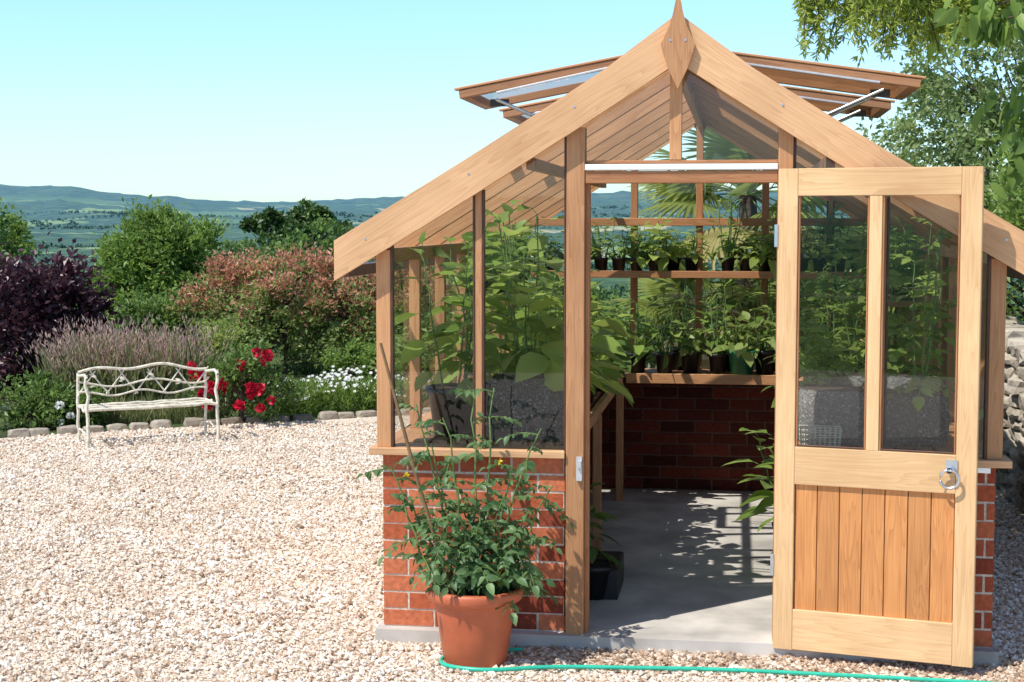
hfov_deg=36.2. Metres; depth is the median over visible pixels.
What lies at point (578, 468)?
door catch
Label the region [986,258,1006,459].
corner post
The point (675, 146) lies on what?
gable post
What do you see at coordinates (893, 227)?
potted seedling
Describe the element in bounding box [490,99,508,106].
vent opener
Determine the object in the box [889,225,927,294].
potted seedling
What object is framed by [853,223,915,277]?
potted seedling
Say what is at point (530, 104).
vent top strip
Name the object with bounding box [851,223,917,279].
potted seedling
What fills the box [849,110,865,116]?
vent opener
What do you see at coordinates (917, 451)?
bead
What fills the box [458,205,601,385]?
potted aubergine plant
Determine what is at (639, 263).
potted seedling
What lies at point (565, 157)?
gasket
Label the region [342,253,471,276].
gutter
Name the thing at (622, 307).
garden tree
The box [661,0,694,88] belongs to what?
finial
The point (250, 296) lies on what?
red tipped photinia
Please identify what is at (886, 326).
gasket
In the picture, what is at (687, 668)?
garden hose
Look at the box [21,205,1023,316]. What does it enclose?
distant trees
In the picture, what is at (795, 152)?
door post right stop
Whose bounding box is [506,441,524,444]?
staging slat
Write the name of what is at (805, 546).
board
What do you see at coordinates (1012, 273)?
gutter
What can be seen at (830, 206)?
mullion
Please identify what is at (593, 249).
potted seedling
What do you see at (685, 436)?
dwarf walls
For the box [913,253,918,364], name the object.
side glass
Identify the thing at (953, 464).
latch plate
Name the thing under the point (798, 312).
bead
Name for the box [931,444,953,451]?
staging slat
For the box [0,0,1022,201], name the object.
sky
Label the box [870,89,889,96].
vent opener
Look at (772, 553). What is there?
hinges
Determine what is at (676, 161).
gable sill
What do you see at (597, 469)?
staging leg
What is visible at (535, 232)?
potted seedling
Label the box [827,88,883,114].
vent stay
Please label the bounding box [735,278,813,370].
potted plant
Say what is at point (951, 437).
sill side
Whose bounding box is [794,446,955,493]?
rail
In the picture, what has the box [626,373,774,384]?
back staging rail
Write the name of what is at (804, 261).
potted seedling
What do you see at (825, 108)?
vent side
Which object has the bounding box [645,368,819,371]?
back staging slat
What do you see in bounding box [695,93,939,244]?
rafter
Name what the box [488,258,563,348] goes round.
potted plant
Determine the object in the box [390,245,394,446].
gasket
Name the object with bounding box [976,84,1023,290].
climbing shrub
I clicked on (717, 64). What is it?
barge board
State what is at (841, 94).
vent top strip
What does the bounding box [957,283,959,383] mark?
side glass
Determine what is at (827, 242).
gasket
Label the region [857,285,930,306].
side shelf
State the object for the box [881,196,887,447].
mullion
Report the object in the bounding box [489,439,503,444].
staging slat
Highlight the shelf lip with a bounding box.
[532,270,862,278]
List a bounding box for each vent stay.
[496,98,534,116]
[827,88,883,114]
[831,97,874,116]
[837,109,860,120]
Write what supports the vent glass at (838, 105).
attached to the roof glass
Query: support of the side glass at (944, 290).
on the sill side at (951, 437)
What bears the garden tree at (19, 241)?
on the ground at (50, 200)
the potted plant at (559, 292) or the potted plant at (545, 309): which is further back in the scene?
the potted plant at (559, 292)
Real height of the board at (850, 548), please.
0.517 m
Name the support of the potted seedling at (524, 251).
on the side shelf at (514, 290)
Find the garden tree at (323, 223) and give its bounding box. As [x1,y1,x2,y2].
[255,212,365,323]
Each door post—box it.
[565,127,586,634]
[772,127,793,641]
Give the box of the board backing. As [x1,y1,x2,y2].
[816,490,954,619]
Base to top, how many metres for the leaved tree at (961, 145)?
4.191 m
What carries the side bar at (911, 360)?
on the sill side at (951, 437)
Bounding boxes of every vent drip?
[496,67,606,93]
[747,63,879,83]
[799,96,847,103]
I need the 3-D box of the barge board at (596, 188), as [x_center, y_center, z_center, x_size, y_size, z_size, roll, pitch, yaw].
[0.517,-1.076,10.297,1.793,0.178,0.030,-32,-1,9]
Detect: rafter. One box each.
[394,70,669,246]
[419,86,669,244]
[444,95,685,242]
[465,102,689,241]
[498,111,692,238]
[505,118,695,235]
[688,70,960,245]
[692,82,957,247]
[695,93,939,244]
[698,103,925,243]
[701,111,907,242]
[703,118,898,237]
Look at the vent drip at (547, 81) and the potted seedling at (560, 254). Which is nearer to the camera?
the vent drip at (547, 81)
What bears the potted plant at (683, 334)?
on the staging
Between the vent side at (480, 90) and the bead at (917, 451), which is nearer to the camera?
the bead at (917, 451)
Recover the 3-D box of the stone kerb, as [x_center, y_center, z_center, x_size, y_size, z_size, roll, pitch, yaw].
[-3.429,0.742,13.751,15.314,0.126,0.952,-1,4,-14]
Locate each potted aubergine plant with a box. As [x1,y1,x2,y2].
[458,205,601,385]
[485,286,633,402]
[513,269,631,377]
[723,427,799,531]
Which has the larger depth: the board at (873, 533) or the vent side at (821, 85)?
the vent side at (821, 85)
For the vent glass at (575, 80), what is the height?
0.155 m
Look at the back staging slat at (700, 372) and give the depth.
9.90 m
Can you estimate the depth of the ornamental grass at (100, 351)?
14.72 m
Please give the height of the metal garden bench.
0.652 m
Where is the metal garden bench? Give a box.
[76,362,219,448]
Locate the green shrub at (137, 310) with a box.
[110,286,216,355]
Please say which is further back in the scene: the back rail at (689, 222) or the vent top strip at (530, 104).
the back rail at (689, 222)
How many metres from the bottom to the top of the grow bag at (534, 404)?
0.282 m
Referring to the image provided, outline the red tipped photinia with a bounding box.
[162,239,456,375]
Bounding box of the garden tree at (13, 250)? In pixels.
[0,197,22,266]
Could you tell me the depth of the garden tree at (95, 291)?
49.23 m
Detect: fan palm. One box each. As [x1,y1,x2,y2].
[608,237,775,368]
[626,89,844,345]
[705,226,865,369]
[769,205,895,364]
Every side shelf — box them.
[467,283,539,300]
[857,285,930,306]
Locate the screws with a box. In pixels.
[364,39,1007,240]
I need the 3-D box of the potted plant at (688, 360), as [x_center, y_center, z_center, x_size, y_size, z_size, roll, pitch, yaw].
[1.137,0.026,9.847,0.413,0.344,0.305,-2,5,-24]
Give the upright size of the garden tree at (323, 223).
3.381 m
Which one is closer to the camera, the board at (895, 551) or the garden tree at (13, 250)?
the board at (895, 551)
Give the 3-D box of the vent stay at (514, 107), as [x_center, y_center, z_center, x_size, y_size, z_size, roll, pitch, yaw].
[0.076,-0.977,6.746,0.296,0.140,0.036,1,4,8]
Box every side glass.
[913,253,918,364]
[925,254,932,371]
[939,256,948,389]
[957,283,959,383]
[978,263,986,445]
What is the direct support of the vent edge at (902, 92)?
attached to the vent glass at (813, 77)
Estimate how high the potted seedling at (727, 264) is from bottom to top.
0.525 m
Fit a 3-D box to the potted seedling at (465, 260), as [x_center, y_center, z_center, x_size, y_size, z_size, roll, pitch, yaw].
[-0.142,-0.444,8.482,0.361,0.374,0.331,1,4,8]
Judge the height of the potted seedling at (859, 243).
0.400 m
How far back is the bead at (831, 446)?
6.34 m
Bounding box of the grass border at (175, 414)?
[8,389,233,423]
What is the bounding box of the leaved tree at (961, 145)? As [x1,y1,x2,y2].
[817,11,1023,320]
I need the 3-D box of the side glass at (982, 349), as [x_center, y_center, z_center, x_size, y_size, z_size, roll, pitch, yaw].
[2.010,0.062,6.639,0.001,0.788,0.565,1,4,8]
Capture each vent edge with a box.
[462,95,492,108]
[503,115,527,124]
[870,108,890,117]
[894,83,920,98]
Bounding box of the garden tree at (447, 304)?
[396,285,503,338]
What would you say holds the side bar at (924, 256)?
on the sill side at (951, 437)
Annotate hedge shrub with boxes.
[368,308,503,386]
[446,265,650,364]
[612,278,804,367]
[721,226,893,369]
[804,226,1023,334]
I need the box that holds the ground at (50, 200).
[0,184,1023,437]
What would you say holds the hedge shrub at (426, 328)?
on the ground at (50, 200)
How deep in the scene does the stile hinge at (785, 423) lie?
6.39 m
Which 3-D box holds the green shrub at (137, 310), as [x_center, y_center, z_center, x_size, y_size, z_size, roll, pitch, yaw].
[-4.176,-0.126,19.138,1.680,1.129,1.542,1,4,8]
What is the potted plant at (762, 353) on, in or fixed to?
on the back staging slat at (698, 373)
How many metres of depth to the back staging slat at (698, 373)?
9.82 m
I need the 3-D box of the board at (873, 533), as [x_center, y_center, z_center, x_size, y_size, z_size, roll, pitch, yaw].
[1.456,0.850,6.324,0.087,0.517,0.018,2,5,21]
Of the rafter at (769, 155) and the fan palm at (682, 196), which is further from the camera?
the fan palm at (682, 196)
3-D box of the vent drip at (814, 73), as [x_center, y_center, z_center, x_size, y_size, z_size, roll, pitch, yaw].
[1.178,-1.098,6.384,0.637,0.013,0.006,10,6,7]
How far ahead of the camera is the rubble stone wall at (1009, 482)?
10.01 m
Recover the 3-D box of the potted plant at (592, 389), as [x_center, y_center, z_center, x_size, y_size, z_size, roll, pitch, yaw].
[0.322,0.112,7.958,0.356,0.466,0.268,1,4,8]
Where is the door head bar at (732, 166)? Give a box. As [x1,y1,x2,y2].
[585,163,777,170]
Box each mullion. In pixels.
[475,191,481,448]
[630,170,637,345]
[695,120,703,368]
[760,183,768,347]
[827,201,832,327]
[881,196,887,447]
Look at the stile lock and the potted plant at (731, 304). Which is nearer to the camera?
the stile lock
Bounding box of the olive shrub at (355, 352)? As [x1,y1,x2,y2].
[314,329,409,392]
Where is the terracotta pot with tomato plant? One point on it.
(474, 598)
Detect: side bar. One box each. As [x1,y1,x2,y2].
[409,259,421,427]
[435,257,445,373]
[457,254,466,382]
[493,252,500,352]
[905,310,912,369]
[917,253,927,375]
[930,255,941,389]
[946,257,957,420]
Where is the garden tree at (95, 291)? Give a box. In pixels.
[70,276,124,331]
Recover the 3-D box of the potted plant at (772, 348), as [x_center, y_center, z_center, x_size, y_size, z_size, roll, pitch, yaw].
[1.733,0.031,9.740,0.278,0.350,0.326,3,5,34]
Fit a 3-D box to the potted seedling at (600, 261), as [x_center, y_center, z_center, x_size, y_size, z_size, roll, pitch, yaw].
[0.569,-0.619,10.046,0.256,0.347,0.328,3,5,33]
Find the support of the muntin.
attached to the door
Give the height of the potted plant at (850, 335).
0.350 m
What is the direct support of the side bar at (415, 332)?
on the sill side at (413, 434)
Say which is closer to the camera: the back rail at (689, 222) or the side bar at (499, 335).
the side bar at (499, 335)
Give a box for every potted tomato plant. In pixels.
[757,305,864,407]
[799,224,930,377]
[799,253,865,371]
[807,259,905,365]
[842,252,947,377]
[860,217,957,411]
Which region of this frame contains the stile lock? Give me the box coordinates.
[952,166,984,667]
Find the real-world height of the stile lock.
1.970 m
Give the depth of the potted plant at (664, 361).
9.79 m
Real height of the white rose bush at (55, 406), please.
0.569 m
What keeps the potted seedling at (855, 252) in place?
on the shelf
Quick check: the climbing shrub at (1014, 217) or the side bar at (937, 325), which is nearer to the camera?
the side bar at (937, 325)
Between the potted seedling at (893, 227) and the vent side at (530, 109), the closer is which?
the vent side at (530, 109)
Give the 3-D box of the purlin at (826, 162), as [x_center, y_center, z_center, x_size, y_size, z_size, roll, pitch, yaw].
[1.564,-0.870,8.216,0.035,0.050,3.650,1,4,8]
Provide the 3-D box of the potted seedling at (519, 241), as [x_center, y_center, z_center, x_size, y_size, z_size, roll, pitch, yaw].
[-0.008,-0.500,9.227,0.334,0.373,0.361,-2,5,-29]
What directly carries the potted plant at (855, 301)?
on the staging
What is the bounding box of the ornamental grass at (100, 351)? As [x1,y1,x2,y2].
[15,312,236,401]
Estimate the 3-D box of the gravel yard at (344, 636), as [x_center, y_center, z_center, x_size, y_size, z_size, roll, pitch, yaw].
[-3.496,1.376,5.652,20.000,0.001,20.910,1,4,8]
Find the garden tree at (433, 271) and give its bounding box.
[370,265,471,335]
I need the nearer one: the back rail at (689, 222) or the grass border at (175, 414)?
the back rail at (689, 222)
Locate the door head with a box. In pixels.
[585,170,777,183]
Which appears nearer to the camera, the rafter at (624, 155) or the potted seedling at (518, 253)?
the potted seedling at (518, 253)
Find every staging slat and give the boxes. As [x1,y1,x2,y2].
[413,428,437,442]
[432,436,454,443]
[452,435,472,443]
[468,431,489,443]
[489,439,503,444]
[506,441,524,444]
[524,441,543,445]
[543,391,602,445]
[624,371,808,373]
[625,372,808,375]
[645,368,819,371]
[645,369,815,372]
[893,446,912,449]
[912,447,932,450]
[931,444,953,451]
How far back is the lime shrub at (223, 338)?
15.66 m
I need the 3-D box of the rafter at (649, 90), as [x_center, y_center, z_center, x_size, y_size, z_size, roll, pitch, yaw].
[0.080,-0.799,7.169,1.600,0.060,0.036,-32,-1,9]
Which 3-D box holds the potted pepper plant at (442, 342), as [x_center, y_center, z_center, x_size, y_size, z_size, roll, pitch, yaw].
[-0.115,-0.148,7.502,0.619,1.053,0.599,1,4,8]
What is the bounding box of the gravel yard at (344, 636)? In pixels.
[0,414,1023,681]
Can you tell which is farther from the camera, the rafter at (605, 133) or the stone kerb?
the stone kerb
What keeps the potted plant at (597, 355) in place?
on the staging
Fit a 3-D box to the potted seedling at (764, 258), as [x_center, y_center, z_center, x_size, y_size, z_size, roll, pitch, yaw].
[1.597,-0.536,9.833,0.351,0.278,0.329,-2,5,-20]
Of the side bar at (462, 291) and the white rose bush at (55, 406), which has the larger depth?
the white rose bush at (55, 406)
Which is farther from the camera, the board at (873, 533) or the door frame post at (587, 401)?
the door frame post at (587, 401)
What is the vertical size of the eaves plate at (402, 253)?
0.060 m
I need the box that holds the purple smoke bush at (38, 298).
[0,230,134,396]
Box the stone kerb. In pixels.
[8,407,430,437]
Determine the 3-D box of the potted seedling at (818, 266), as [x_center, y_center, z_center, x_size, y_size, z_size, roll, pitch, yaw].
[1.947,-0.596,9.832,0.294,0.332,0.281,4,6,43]
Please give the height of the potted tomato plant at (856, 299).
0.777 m
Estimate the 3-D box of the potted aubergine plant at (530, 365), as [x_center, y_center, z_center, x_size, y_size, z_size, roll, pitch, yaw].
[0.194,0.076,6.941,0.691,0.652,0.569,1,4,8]
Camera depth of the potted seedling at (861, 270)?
8.43 m
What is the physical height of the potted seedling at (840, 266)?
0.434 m
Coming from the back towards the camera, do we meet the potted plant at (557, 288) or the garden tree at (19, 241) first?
the garden tree at (19, 241)
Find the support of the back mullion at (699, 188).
on the sill back
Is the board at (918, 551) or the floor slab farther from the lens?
the floor slab
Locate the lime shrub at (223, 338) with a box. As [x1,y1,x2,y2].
[187,314,273,401]
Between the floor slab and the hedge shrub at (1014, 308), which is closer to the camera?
the floor slab
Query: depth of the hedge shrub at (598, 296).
14.24 m
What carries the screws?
attached to the barge board at (642, 63)
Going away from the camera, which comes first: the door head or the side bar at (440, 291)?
the door head
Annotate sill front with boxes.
[369,443,565,458]
[978,455,1011,467]
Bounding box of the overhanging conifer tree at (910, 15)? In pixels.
[792,0,1023,70]
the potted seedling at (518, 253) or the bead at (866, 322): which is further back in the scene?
the potted seedling at (518, 253)
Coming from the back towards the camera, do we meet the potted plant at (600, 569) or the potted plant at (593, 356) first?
the potted plant at (593, 356)
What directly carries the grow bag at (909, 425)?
on the staging
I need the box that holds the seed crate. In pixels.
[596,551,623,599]
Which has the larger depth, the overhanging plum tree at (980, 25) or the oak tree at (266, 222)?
the oak tree at (266, 222)
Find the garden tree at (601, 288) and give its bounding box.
[546,269,640,316]
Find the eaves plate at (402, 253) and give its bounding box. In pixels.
[387,239,504,261]
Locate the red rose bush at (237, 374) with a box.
[176,337,308,422]
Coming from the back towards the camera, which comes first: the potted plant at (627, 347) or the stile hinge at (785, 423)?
the potted plant at (627, 347)
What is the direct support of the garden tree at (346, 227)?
on the ground at (50, 200)
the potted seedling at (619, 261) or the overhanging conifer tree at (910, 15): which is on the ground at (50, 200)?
the overhanging conifer tree at (910, 15)
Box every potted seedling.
[452,222,519,293]
[460,228,516,293]
[461,230,508,295]
[468,227,528,291]
[487,226,529,279]
[494,224,536,278]
[497,224,534,284]
[508,220,545,282]
[518,216,545,263]
[533,230,563,269]
[591,217,622,270]
[591,236,609,258]
[606,225,637,270]
[619,220,656,270]
[626,232,682,279]
[643,215,695,272]
[671,228,714,270]
[706,189,748,270]
[715,234,768,270]
[737,233,801,277]
[761,207,808,263]
[800,228,819,270]
[805,219,845,271]
[810,204,864,271]
[832,231,866,271]
[846,223,866,274]
[848,237,921,293]
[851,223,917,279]
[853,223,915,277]
[862,225,913,273]
[863,229,929,297]
[889,215,932,300]
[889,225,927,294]
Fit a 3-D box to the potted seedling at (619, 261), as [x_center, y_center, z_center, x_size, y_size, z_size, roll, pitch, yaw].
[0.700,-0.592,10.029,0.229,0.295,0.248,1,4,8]
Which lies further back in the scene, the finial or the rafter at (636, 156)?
the rafter at (636, 156)
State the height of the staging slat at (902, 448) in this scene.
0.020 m
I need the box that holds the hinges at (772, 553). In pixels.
[770,225,777,574]
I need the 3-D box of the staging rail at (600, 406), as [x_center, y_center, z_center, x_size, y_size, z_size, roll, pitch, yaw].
[0.457,0.353,8.231,0.030,0.055,3.040,1,4,8]
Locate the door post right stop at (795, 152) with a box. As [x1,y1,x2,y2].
[793,137,796,167]
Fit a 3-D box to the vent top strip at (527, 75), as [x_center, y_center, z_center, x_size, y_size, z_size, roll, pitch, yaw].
[0.186,-1.133,6.546,0.874,0.011,0.045,-10,3,9]
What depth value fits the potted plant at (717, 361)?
9.77 m
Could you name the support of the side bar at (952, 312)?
on the sill side at (951, 437)
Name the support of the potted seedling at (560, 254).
on the shelf
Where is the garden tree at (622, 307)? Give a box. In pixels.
[595,302,691,333]
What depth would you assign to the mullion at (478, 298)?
6.60 m
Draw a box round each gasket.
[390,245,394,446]
[473,195,474,448]
[482,190,485,448]
[564,136,566,450]
[825,201,827,324]
[831,201,834,327]
[883,195,889,448]
[983,254,990,458]
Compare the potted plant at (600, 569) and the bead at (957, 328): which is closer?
the bead at (957, 328)
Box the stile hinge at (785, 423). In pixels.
[773,168,798,649]
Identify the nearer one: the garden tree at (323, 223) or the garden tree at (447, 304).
the garden tree at (447, 304)
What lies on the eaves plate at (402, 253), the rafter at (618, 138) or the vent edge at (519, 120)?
the rafter at (618, 138)
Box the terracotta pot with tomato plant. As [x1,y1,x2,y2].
[356,343,573,667]
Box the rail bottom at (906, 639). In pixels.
[792,608,951,664]
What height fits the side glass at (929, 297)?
0.788 m
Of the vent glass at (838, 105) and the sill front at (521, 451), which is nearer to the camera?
the sill front at (521, 451)
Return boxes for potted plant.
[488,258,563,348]
[488,279,592,386]
[489,269,563,348]
[498,236,563,349]
[523,262,563,310]
[557,322,596,394]
[560,301,642,355]
[589,482,624,599]
[590,300,632,406]
[590,312,607,396]
[591,311,639,390]
[615,296,658,372]
[630,300,700,372]
[648,270,713,369]
[665,319,716,373]
[697,287,733,373]
[701,270,765,370]
[711,311,763,374]
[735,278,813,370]
[736,305,775,374]
[766,324,810,369]
[817,279,865,355]
[817,317,862,359]
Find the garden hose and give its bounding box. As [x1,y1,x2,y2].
[439,647,994,681]
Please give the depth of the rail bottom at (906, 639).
6.32 m
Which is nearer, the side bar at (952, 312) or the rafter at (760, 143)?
the side bar at (952, 312)
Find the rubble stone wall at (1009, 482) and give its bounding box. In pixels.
[995,316,1023,513]
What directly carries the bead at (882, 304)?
on the rail at (875, 469)
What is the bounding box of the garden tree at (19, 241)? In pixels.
[0,202,48,300]
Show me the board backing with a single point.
(884, 550)
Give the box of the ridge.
[683,69,702,127]
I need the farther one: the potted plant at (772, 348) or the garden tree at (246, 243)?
the garden tree at (246, 243)
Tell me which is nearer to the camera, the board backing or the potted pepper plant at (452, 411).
the board backing
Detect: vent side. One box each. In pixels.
[459,58,618,98]
[485,83,582,109]
[503,101,554,117]
[735,54,920,87]
[764,74,902,99]
[786,88,890,109]
[810,103,870,117]
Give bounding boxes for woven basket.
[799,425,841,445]
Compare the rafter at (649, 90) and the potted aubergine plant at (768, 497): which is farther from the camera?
the potted aubergine plant at (768, 497)
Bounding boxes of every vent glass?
[481,71,600,99]
[751,66,899,91]
[802,98,873,110]
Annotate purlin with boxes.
[526,158,605,187]
[811,157,834,167]
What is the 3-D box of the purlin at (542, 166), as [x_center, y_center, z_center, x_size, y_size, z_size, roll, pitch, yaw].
[0.337,-0.883,8.392,0.035,0.050,3.650,1,4,8]
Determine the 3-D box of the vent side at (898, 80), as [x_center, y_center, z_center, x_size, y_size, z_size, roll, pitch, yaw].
[1.210,-1.111,6.400,0.900,0.034,0.036,9,6,7]
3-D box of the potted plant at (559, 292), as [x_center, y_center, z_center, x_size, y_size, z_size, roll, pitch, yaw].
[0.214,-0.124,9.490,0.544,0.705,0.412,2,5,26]
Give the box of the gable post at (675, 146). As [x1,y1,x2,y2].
[669,74,682,159]
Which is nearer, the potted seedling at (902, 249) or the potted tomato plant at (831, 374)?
the potted tomato plant at (831, 374)
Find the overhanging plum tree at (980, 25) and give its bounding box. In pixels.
[927,0,1023,200]
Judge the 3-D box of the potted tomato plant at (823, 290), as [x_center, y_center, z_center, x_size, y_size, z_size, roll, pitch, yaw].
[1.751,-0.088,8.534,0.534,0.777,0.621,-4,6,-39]
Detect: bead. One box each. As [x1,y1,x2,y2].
[796,196,800,445]
[798,444,863,448]
[864,196,869,449]
[879,196,884,450]
[881,448,953,453]
[954,195,960,453]
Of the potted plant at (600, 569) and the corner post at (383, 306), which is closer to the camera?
the corner post at (383, 306)
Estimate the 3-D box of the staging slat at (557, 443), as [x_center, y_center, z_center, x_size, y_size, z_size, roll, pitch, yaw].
[0.379,0.337,8.215,0.069,0.020,2.970,1,4,8]
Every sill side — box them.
[395,372,501,442]
[948,421,982,454]
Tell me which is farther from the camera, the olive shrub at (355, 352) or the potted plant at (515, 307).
the olive shrub at (355, 352)
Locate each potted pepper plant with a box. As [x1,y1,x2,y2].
[395,230,514,436]
[426,200,543,406]
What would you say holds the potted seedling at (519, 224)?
on the side shelf at (514, 290)
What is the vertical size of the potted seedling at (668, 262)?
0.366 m
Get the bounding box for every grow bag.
[486,373,563,440]
[798,384,864,445]
[815,370,920,389]
[886,388,949,446]
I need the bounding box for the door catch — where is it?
[576,457,581,480]
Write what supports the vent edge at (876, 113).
attached to the vent glass at (838, 105)
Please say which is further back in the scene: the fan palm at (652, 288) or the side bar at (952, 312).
the fan palm at (652, 288)
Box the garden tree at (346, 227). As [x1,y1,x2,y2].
[281,220,375,332]
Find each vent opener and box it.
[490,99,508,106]
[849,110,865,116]
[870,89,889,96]
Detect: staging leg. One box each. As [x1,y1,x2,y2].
[592,414,601,550]
[616,383,623,500]
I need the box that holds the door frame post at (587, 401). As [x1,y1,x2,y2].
[584,183,590,632]
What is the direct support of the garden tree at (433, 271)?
on the ground at (50, 200)
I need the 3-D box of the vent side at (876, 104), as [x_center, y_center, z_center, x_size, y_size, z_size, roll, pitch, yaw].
[1.389,-1.205,7.633,0.900,0.034,0.036,9,6,7]
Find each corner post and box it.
[376,250,391,446]
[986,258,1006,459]
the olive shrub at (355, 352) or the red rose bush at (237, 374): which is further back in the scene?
the olive shrub at (355, 352)
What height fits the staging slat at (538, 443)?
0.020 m
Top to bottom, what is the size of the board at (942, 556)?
0.517 m
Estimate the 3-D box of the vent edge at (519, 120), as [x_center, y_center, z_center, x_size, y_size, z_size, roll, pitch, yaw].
[0.023,-1.159,8.156,0.050,0.034,0.597,1,4,8]
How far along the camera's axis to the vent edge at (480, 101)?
6.91 m
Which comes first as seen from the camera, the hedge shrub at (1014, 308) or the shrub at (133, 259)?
the hedge shrub at (1014, 308)
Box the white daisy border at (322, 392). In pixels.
[262,365,472,415]
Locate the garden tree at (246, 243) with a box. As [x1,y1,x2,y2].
[215,231,295,321]
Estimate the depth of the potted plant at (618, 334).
9.44 m
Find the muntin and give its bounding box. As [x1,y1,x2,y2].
[866,196,882,450]
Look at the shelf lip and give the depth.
9.86 m
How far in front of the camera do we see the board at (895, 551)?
6.28 m
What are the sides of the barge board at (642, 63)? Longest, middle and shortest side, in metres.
1.793 x 0.178 x 0.030 m
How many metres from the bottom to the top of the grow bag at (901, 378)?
0.255 m
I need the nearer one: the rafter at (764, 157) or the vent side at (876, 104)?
the vent side at (876, 104)
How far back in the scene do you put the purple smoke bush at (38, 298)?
16.06 m
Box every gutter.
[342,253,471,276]
[1007,266,1023,279]
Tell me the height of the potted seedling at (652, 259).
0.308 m
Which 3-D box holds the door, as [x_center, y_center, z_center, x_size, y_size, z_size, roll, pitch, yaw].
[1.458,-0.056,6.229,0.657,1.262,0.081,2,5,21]
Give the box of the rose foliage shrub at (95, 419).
[64,382,113,427]
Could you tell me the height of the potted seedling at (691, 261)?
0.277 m
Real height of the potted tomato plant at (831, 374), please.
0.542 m
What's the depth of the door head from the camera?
6.43 m
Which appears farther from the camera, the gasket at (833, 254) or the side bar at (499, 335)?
the gasket at (833, 254)
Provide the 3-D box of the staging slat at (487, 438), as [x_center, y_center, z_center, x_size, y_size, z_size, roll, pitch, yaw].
[0.057,0.334,8.262,0.069,0.020,2.970,1,4,8]
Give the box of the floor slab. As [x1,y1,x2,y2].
[376,487,998,665]
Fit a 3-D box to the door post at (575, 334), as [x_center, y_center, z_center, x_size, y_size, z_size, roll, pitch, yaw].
[0.269,0.177,6.591,0.076,2.130,0.085,1,4,8]
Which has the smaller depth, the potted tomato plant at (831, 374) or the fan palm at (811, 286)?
the potted tomato plant at (831, 374)
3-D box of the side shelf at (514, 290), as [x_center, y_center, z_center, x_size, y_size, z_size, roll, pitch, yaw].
[-0.051,-0.280,8.975,0.200,0.025,2.100,1,4,8]
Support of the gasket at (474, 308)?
attached to the mullion at (478, 298)
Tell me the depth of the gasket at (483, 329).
6.60 m
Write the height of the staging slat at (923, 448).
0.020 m
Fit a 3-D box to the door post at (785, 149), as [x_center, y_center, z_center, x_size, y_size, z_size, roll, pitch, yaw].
[1.117,0.189,6.469,0.060,2.123,0.085,1,4,8]
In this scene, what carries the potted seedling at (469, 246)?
on the side shelf at (514, 290)
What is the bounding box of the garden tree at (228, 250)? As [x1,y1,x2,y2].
[214,240,277,323]
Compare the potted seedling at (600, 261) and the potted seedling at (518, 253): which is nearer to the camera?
the potted seedling at (518, 253)
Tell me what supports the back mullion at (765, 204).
on the sill back
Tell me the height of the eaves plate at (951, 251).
0.060 m
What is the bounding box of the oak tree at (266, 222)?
[238,197,352,250]
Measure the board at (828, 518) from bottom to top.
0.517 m
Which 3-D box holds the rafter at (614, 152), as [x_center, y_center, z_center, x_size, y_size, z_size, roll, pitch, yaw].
[0.347,-0.939,9.020,1.600,0.060,0.036,-32,-1,9]
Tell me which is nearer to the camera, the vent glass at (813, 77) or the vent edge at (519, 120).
the vent glass at (813, 77)
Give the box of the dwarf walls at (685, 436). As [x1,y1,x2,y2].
[383,378,995,647]
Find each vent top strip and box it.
[454,55,621,90]
[499,97,560,111]
[731,51,925,79]
[782,85,894,102]
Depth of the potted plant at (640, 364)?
9.84 m
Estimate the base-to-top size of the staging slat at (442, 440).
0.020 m
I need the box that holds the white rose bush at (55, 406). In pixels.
[0,369,90,430]
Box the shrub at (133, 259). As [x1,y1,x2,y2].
[81,194,235,348]
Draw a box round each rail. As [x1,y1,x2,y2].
[523,218,867,225]
[590,375,622,428]
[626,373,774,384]
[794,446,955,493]
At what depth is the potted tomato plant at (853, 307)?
7.39 m
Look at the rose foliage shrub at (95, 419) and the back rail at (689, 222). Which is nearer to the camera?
the back rail at (689, 222)
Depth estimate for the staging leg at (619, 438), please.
9.77 m
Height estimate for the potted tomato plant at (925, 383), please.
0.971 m
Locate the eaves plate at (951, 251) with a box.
[907,241,993,263]
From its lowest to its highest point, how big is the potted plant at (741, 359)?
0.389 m
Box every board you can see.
[334,19,670,280]
[490,125,694,253]
[685,18,1023,274]
[707,125,857,217]
[794,484,817,609]
[816,486,839,611]
[838,487,862,613]
[861,488,884,615]
[883,490,907,617]
[906,491,931,619]
[929,493,954,621]
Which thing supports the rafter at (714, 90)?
on the eaves plate at (951, 251)
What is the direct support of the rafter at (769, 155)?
on the eaves plate at (951, 251)
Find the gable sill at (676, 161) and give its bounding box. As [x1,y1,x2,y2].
[586,160,777,163]
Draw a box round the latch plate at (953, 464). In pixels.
[946,460,990,472]
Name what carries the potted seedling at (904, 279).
on the side shelf at (894, 303)
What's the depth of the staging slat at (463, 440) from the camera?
6.82 m
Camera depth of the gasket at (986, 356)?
6.32 m
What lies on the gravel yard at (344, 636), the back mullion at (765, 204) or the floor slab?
the floor slab
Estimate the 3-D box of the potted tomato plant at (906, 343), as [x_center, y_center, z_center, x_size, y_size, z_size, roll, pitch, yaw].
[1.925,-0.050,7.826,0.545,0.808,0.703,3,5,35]

